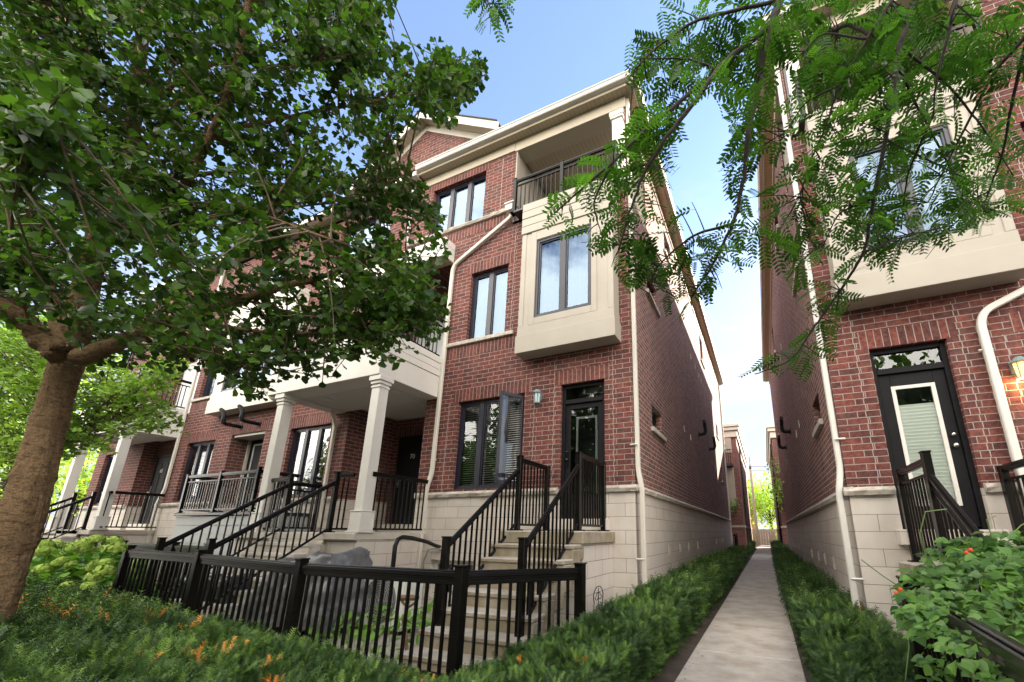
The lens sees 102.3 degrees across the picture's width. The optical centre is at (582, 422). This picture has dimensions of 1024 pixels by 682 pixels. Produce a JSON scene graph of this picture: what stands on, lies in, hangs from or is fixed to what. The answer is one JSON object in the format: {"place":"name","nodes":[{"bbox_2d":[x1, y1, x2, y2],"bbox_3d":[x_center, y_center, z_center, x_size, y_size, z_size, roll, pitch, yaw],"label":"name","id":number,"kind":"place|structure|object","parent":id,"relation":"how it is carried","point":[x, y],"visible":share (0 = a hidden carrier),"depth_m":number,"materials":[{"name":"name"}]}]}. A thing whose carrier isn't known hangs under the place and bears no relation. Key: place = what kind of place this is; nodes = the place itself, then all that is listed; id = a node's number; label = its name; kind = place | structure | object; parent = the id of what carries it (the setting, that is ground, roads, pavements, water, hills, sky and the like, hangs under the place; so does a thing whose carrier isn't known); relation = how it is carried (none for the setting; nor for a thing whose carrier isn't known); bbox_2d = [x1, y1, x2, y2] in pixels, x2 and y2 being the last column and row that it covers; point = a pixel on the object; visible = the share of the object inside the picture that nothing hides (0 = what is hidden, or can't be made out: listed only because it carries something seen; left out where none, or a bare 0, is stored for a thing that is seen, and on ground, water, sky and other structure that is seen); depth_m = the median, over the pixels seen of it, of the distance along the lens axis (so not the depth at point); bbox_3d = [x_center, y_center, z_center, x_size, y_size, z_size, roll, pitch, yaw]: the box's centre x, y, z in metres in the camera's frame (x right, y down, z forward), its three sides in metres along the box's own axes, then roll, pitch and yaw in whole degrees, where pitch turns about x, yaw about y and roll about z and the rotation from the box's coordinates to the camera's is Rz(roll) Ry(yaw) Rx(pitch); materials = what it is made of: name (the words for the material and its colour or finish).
{"place":"outdoors","nodes":[
{"label":"outdoors","id":0,"kind":"place"},
{"bbox_2d":[251,605,432,678],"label":"patio","id":1,"kind":"structure","parent":0,"point":[380,642],"depth_m":5.11,"materials":[{"name":"grey stone"}]},
{"bbox_2d":[161,573,266,603],"bbox_3d":[-5.750,2.725,6.424,1.832,0.696,0.784,-6,-16,23],"label":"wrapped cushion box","id":2,"kind":"object","parent":1,"relation":"on","point":[227,596],"visible":0.08,"depth_m":6.04,"materials":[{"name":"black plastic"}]},
{"bbox_2d":[244,547,372,636],"bbox_3d":[-3.926,2.388,5.909,1.880,1.129,0.919,-6,-16,23],"label":"boulder","id":3,"kind":"object","parent":1,"relation":"on","point":[358,556],"visible":0.42,"depth_m":5.57,"materials":[{"name":"grey stone"}]},
{"bbox_2d":[350,579,422,635],"bbox_3d":[-2.827,2.525,5.804,1.070,0.800,0.371,-6,-16,23],"label":"air conditioner","id":4,"kind":"object","parent":1,"relation":"on","point":[394,595],"visible":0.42,"depth_m":5.59,"materials":[{"name":"grey plastic"}]},
{"bbox_2d":[0,0,789,532],"label":"sky","id":5,"kind":"structure","parent":0,"point":[553,51],"materials":[{"name":"blue"}]},
{"bbox_2d":[105,534,815,681],"bbox_3d":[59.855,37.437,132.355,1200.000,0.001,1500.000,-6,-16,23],"label":"ground","id":6,"kind":"structure","parent":0,"point":[671,671],"depth_m":4.95,"materials":[{"name":"soil"}]},
{"bbox_2d":[0,392,100,522],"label":"street tree","id":7,"kind":"object","parent":6,"relation":"on","point":[3,483],"visible":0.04,"depth_m":24.82,"materials":[{"name":"green plant"}]},
{"bbox_2d":[42,530,79,540],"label":"porch stairs","id":8,"kind":"structure","parent":6,"relation":"on","point":[72,536],"depth_m":11.15,"materials":[{"name":"concrete"}]},
{"bbox_2d":[41,491,164,539],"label":"porch railing","id":9,"kind":"object","parent":8,"relation":"on","point":[73,501],"visible":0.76,"depth_m":11.43,"materials":[{"name":"black metal"}]},
{"bbox_2d":[0,292,124,481],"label":"street tree","id":10,"kind":"object","parent":6,"relation":"on","point":[43,318],"visible":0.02,"depth_m":20.78,"materials":[{"name":"green plant"}]},
{"bbox_2d":[1,354,123,481],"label":"street tree","id":11,"kind":"object","parent":6,"relation":"on","point":[92,454],"depth_m":30.47,"materials":[{"name":"green plant"}]},
{"bbox_2d":[49,442,101,529],"bbox_3d":[-41.419,5.168,33.656,8.466,9.863,7.532,-6,-16,23],"label":"street tree","id":12,"kind":"object","parent":6,"relation":"on","point":[81,493],"visible":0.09,"depth_m":33.08,"materials":[{"name":"green plant"}]},
{"bbox_2d":[26,534,160,601],"bbox_3d":[-8.709,2.570,7.016,6.057,1.278,1.869,-6,-16,23],"label":"hydrangea bush","id":13,"kind":"object","parent":6,"relation":"on","point":[85,558],"visible":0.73,"depth_m":6.29,"materials":[{"name":"green plant"}]},
{"bbox_2d":[0,316,193,478],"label":"ginkgo tree","id":14,"kind":"object","parent":6,"relation":"on","point":[96,418],"visible":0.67,"depth_m":7.75,"materials":[{"name":"green plant"}]},
{"bbox_2d":[37,538,205,593],"bbox_3d":[-9.656,3.036,8.267,7.413,1.240,0.195,-6,-16,24],"label":"garden fence","id":15,"kind":"object","parent":6,"relation":"on","point":[176,548],"visible":0.18,"depth_m":7.43,"materials":[{"name":"black metal"}]},
{"bbox_2d":[0,571,446,681],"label":"yew hedge","id":16,"kind":"object","parent":6,"relation":"on","point":[49,633],"visible":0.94,"depth_m":3.42,"materials":[{"name":"green plant"}]},
{"bbox_2d":[0,0,489,623],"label":"ginkgo tree","id":17,"kind":"object","parent":6,"relation":"on","point":[48,134],"visible":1,"depth_m":3.76,"materials":[{"name":"green plant"}]},
{"bbox_2d":[173,539,325,620],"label":"porch stairs","id":18,"kind":"structure","parent":6,"relation":"on","point":[309,548],"depth_m":6.76,"materials":[{"name":"concrete"}]},
{"bbox_2d":[143,475,294,598],"bbox_3d":[-6.173,1.916,6.919,0.754,2.210,1.823,-6,-16,23],"label":"porch railing","id":19,"kind":"object","parent":18,"relation":"on","point":[162,543],"visible":0.72,"depth_m":7.01,"materials":[{"name":"black metal"}]},
{"bbox_2d":[195,471,427,615],"bbox_3d":[-4.168,1.898,6.798,0.800,2.210,3.232,-14,-21,44],"label":"porch railing","id":20,"kind":"object","parent":18,"relation":"on","point":[212,545],"visible":0.88,"depth_m":6.93,"materials":[{"name":"black metal"}]},
{"bbox_2d":[112,545,586,678],"bbox_3d":[-3.353,2.214,5.036,6.871,1.235,1.251,-6,-16,23],"label":"garden fence","id":21,"kind":"object","parent":6,"relation":"on","point":[460,578],"visible":0.74,"depth_m":4.15,"materials":[{"name":"black metal"}]},
{"bbox_2d":[300,592,433,659],"bbox_3d":[-2.241,2.589,5.363,1.865,0.564,1.954,-6,-16,23],"label":"weed patch","id":22,"kind":"object","parent":6,"relation":"on","point":[419,617],"visible":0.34,"depth_m":4.97,"materials":[{"name":"green plant"}]},
{"bbox_2d":[43,69,732,605],"bbox_3d":[-4.772,0.022,19.457,20.785,13.700,20.970,-6,-16,23],"label":"townhouse row","id":23,"kind":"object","parent":6,"relation":"on","point":[553,351],"visible":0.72,"depth_m":8.96,"materials":[{"name":"brick"}]},
{"bbox_2d":[94,455,113,504],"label":"window","id":24,"kind":"structure","parent":23,"relation":"in","point":[110,459],"depth_m":14.47,"materials":[{"name":"black glass"}]},
{"bbox_2d":[94,368,191,408],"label":"terrace railing","id":25,"kind":"object","parent":23,"relation":"on","point":[183,381],"visible":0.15,"depth_m":12.90,"materials":[{"name":"black metal"}]},
{"bbox_2d":[141,457,170,523],"bbox_3d":[-13.788,2.194,13.214,0.860,2.140,0.161,-6,-16,23],"label":"front door","id":26,"kind":"structure","parent":23,"relation":"in","point":[163,463],"depth_m":13.26,"materials":[{"name":"metal"}]},
{"bbox_2d":[175,362,201,412],"bbox_3d":[-13.405,-1.093,13.995,1.500,2.100,0.058,-6,-16,23],"label":"terrace door","id":27,"kind":"structure","parent":23,"relation":"in","point":[188,375],"depth_m":14.13,"materials":[{"name":"grey"}]},
{"bbox_2d":[177,441,214,500],"bbox_3d":[-11.281,1.514,12.295,1.500,1.750,0.500,-6,-16,23],"label":"window","id":28,"kind":"structure","parent":23,"relation":"in","point":[200,454],"depth_m":12.31,"materials":[{"name":"clear glass"}]},
{"bbox_2d":[202,349,222,396],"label":"window","id":29,"kind":"structure","parent":23,"relation":"in","point":[209,386],"depth_m":13.14,"materials":[{"name":"clear glass"}]},
{"bbox_2d":[221,332,251,391],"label":"window","id":30,"kind":"structure","parent":23,"relation":"in","point":[223,388],"depth_m":11.95,"materials":[{"name":"clear glass"}]},
{"bbox_2d":[175,466,299,512],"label":"balcony railing","id":31,"kind":"object","parent":23,"relation":"on","point":[215,499],"visible":0.88,"depth_m":9.63,"materials":[{"name":"black metal"}]},
{"bbox_2d":[238,439,263,511],"bbox_3d":[-9.047,1.627,11.461,1.460,2.350,0.118,-6,-16,23],"label":"front door","id":32,"kind":"structure","parent":23,"relation":"in","point":[256,446],"depth_m":11.72,"materials":[{"name":"grey"}]},
{"bbox_2d":[252,328,278,379],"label":"window","id":33,"kind":"structure","parent":23,"relation":"in","point":[264,364],"depth_m":11.37,"materials":[{"name":"clear glass"}]},
{"bbox_2d":[276,481,322,531],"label":"porch back railing","id":34,"kind":"object","parent":23,"relation":"on","point":[317,486],"visible":0.43,"depth_m":9.09,"materials":[{"name":"black metal"}]},
{"bbox_2d":[282,425,330,496],"bbox_3d":[-6.725,1.029,10.371,1.560,1.750,0.500,-6,-16,23],"label":"window","id":35,"kind":"structure","parent":23,"relation":"in","point":[308,452],"depth_m":10.57,"materials":[{"name":"glass"}]},
{"bbox_2d":[342,214,391,260],"bbox_3d":[-5.968,-4.991,11.668,2.000,1.400,0.500,-6,-16,23],"label":"window","id":36,"kind":"structure","parent":23,"relation":"in","point":[373,222],"depth_m":11.64,"materials":[{"name":"clear glass"}]},
{"bbox_2d":[294,290,442,355],"bbox_3d":[-4.858,-1.886,9.055,3.195,1.020,1.482,-6,-16,23],"label":"terrace railing","id":37,"kind":"object","parent":23,"relation":"on","point":[441,326],"visible":0.06,"depth_m":8.81,"materials":[{"name":"black metal"}]},
{"bbox_2d":[392,438,422,523],"bbox_3d":[-4.357,1.473,10.287,0.860,2.140,0.161,-6,-16,23],"label":"front door","id":38,"kind":"structure","parent":23,"relation":"in","point":[410,455],"depth_m":10.34,"materials":[{"name":"metal"}]},
{"bbox_2d":[391,535,441,568],"bbox_3d":[-2.782,2.432,6.965,0.363,0.984,1.783,2,-15,-5],"label":"coolant pipe","id":39,"kind":"object","parent":23,"relation":"attached to","point":[405,537],"visible":0.85,"depth_m":6.58,"materials":[{"name":"black plastic"}]},
{"bbox_2d":[416,318,444,357],"bbox_3d":[-3.974,-1.815,11.068,1.500,2.100,0.058,-6,-16,23],"label":"terrace door","id":40,"kind":"structure","parent":23,"relation":"in","point":[440,342],"depth_m":11.15,"materials":[{"name":"grey"}]},
{"bbox_2d":[431,560,472,597],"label":"window","id":41,"kind":"structure","parent":23,"relation":"in","point":[436,562],"depth_m":7.77,"materials":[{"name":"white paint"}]},
{"bbox_2d":[432,174,485,233],"bbox_3d":[-2.965,-5.311,10.401,1.650,1.400,0.500,-6,-16,23],"label":"window","id":42,"kind":"structure","parent":23,"relation":"in","point":[462,203],"depth_m":10.27,"materials":[{"name":"clear glass"}]},
{"bbox_2d":[469,266,508,338],"bbox_3d":[-2.005,-2.573,9.024,1.000,1.670,0.149,-6,-16,23],"label":"window","id":43,"kind":"structure","parent":23,"relation":"in","point":[488,308],"depth_m":9.08,"materials":[{"name":"clear glass"}]},
{"bbox_2d":[454,395,524,489],"bbox_3d":[-1.718,0.466,8.266,1.600,1.810,0.500,-6,-16,23],"label":"window","id":44,"kind":"structure","parent":23,"relation":"in","point":[477,440],"depth_m":8.37,"materials":[{"name":"clear glass"}]},
{"bbox_2d":[534,225,590,317],"bbox_3d":[-0.349,-2.897,7.941,1.200,1.755,0.149,-6,-16,23],"label":"window","id":45,"kind":"structure","parent":23,"relation":"in","point":[563,268],"depth_m":7.97,"materials":[{"name":"clear glass"}]},
{"bbox_2d":[509,139,618,216],"bbox_3d":[-0.400,-5.097,8.647,2.475,0.930,0.272,-6,-16,23],"label":"balcony railing","id":46,"kind":"object","parent":23,"relation":"on","point":[561,165],"visible":0.59,"depth_m":8.73,"materials":[{"name":"black metal"}]},
{"bbox_2d":[565,401,602,516],"bbox_3d":[0.040,0.639,7.195,0.730,2.025,0.209,-6,-16,23],"label":"door","id":47,"kind":"structure","parent":23,"relation":"in","point":[598,418],"depth_m":7.27,"materials":[{"name":"black glass"}]},
{"bbox_2d":[652,412,655,427],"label":"window","id":48,"kind":"structure","parent":23,"relation":"in","point":[653,415],"depth_m":8.98,"materials":[{"name":"black glass"}]},
{"bbox_2d":[400,595,419,650],"bbox_3d":[-1.864,2.244,4.322,0.282,0.785,0.060,-6,-16,23],"label":"garden spade","id":49,"kind":"object","parent":6,"relation":"on","point":[402,600],"visible":0.34,"depth_m":4.37,"materials":[{"name":"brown wood"}]},
{"bbox_2d":[399,531,614,672],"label":"entrance stairs","id":50,"kind":"structure","parent":6,"relation":"on","point":[593,550],"depth_m":4.90,"materials":[{"name":"concrete"}]},
{"bbox_2d":[435,455,550,625],"bbox_3d":[-1.101,1.601,5.825,0.145,2.380,2.545,-6,-16,23],"label":"stair railing","id":51,"kind":"object","parent":50,"relation":"on","point":[448,542],"visible":0.83,"depth_m":5.78,"materials":[{"name":"black metal"}]},
{"bbox_2d":[514,451,608,636],"bbox_3d":[-0.145,1.507,5.375,0.145,2.340,2.545,-6,-16,23],"label":"stair railing","id":52,"kind":"object","parent":50,"relation":"on","point":[579,491],"visible":0.83,"depth_m":5.28,"materials":[{"name":"black metal"}]},
{"bbox_2d":[441,614,657,681],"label":"yew hedge","id":53,"kind":"object","parent":6,"relation":"on","point":[586,653],"visible":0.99,"depth_m":3.18,"materials":[{"name":"green plant"}]},
{"bbox_2d":[593,586,602,612],"bbox_3d":[0.200,2.492,5.323,0.012,0.657,0.401,-6,-16,23],"label":"wire trellis","id":54,"kind":"object","parent":6,"relation":"on","point":[598,592],"visible":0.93,"depth_m":5.39,"materials":[{"name":"black metal"}]},
{"bbox_2d":[573,543,750,679],"bbox_3d":[4.541,4.606,13.274,1.180,0.984,21.545,-6,-16,23],"label":"yew hedge","id":55,"kind":"object","parent":6,"relation":"on","point":[675,605],"visible":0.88,"depth_m":5.41,"materials":[{"name":"green plant"}]},
{"bbox_2d":[723,423,752,547],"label":"townhouse","id":56,"kind":"structure","parent":6,"relation":"on","point":[736,456],"depth_m":27.66,"materials":[{"name":"brick"}]},
{"bbox_2d":[463,0,1023,381],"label":"locust tree","id":57,"kind":"object","parent":6,"relation":"on","point":[828,58],"visible":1,"depth_m":2.04,"materials":[{"name":"green plant"}]},
{"bbox_2d":[740,540,756,554],"bbox_3d":[12.613,9.636,31.734,1.663,0.977,13.314,-6,-16,23],"label":"yew hedge","id":58,"kind":"object","parent":6,"relation":"on","point":[752,546],"visible":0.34,"depth_m":28.08,"materials":[{"name":"green plant"}]},
{"bbox_2d":[749,457,759,545],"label":"utility pole","id":59,"kind":"object","parent":6,"relation":"on","point":[755,514],"visible":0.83,"depth_m":45.21,"materials":[{"name":"brown wood"}]},
{"bbox_2d":[747,469,776,541],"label":"maple tree","id":60,"kind":"object","parent":6,"relation":"on","point":[763,506],"visible":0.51,"depth_m":51.42,"materials":[{"name":"green plant"}]},
{"bbox_2d":[752,529,777,544],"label":"wooden fence","id":61,"kind":"object","parent":6,"relation":"on","point":[769,535],"visible":0.16,"depth_m":45.04,"materials":[{"name":"brown wood"}]},
{"bbox_2d":[762,457,784,512],"bbox_3d":[13.140,5.268,26.525,2.466,6.688,2.484,-6,-16,23],"label":"young tree","id":62,"kind":"object","parent":6,"relation":"on","point":[779,488],"visible":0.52,"depth_m":26.65,"materials":[{"name":"green plant"}]},
{"bbox_2d":[766,425,788,544],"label":"townhouse","id":63,"kind":"structure","parent":6,"relation":"on","point":[771,454],"depth_m":28.75,"materials":[{"name":"brick"}]},
{"bbox_2d":[769,540,788,550],"bbox_3d":[15.006,9.368,30.724,1.655,1.001,13.324,-6,-16,23],"label":"yew hedge","id":64,"kind":"object","parent":6,"relation":"on","point":[776,544],"visible":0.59,"depth_m":26.17,"materials":[{"name":"green plant"}]},
{"bbox_2d":[770,547,921,681],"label":"yew hedge","id":65,"kind":"object","parent":6,"relation":"on","point":[842,638],"visible":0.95,"depth_m":4.04,"materials":[{"name":"green plant"}]},
{"bbox_2d":[754,0,1023,642],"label":"townhouse","id":66,"kind":"structure","parent":6,"relation":"on","point":[930,351],"depth_m":5.53,"materials":[{"name":"brick"}]},
{"bbox_2d":[794,8,995,117],"bbox_3d":[4.743,-5.500,6.437,2.475,0.930,0.272,-6,-16,23],"label":"balcony railing","id":67,"kind":"object","parent":66,"relation":"on","point":[953,24],"visible":0.15,"depth_m":6.23,"materials":[{"name":"black metal"}]},
{"bbox_2d":[848,124,975,249],"bbox_3d":[4.602,-3.279,5.813,1.200,1.755,0.149,-6,-16,23],"label":"window","id":68,"kind":"structure","parent":66,"relation":"in","point":[945,137],"depth_m":5.78,"materials":[{"name":"clear glass"}]},
{"bbox_2d":[877,369,980,526],"bbox_3d":[4.421,0.303,5.257,0.730,2.025,0.114,-6,-16,23],"label":"door","id":69,"kind":"structure","parent":66,"relation":"in","point":[912,428],"depth_m":5.32,"materials":[{"name":"black glass"}]},
{"bbox_2d":[899,561,981,593],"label":"entrance stairs","id":70,"kind":"structure","parent":6,"relation":"on","point":[907,564],"depth_m":4.65,"materials":[{"name":"concrete"}]},
{"bbox_2d":[894,450,1004,592],"bbox_3d":[3.484,1.410,3.764,0.145,2.400,2.545,-6,-16,23],"label":"stair railing","id":71,"kind":"object","parent":70,"relation":"on","point":[935,490],"visible":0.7,"depth_m":4.27,"materials":[{"name":"black metal"}]},
{"bbox_2d":[995,458,1023,550],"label":"stair railing","id":72,"kind":"object","parent":70,"relation":"on","point":[1012,500],"visible":0.88,"depth_m":4.60,"materials":[{"name":"black metal"}]},
{"bbox_2d":[861,509,1023,681],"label":"bean plant","id":73,"kind":"object","parent":6,"relation":"on","point":[996,603],"visible":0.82,"depth_m":1.95,"materials":[{"name":"green plant"}]},
{"bbox_2d":[895,575,1023,681],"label":"garden fence","id":74,"kind":"object","parent":6,"relation":"on","point":[1006,654],"visible":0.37,"depth_m":1.53,"materials":[{"name":"black metal"}]},
{"bbox_2d":[675,547,805,681],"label":"path","id":75,"kind":"structure","parent":0,"point":[748,637],"depth_m":5.35,"materials":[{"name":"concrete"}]},
{"bbox_2d":[748,494,755,535],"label":"distant house","id":76,"kind":"structure","parent":0,"point":[752,526],"depth_m":52.32,"materials":[{"name":"beige brick"}]},
{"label":"courtyard","id":77,"kind":"structure","parent":0,"visible":0},
{"bbox_2d":[732,534,737,544],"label":"courtyard railing","id":78,"kind":"object","parent":77,"relation":"on","point":[736,538],"visible":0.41,"depth_m":24.73,"materials":[{"name":"black metal"}]},
{"bbox_2d":[729,496,741,519],"bbox_3d":[9.155,6.411,25.301,1.702,3.792,1.628,-6,-16,23],"label":"young tree","id":79,"kind":"object","parent":77,"relation":"on","point":[732,504],"visible":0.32,"depth_m":25.34,"materials":[{"name":"green plant"}]}
]}

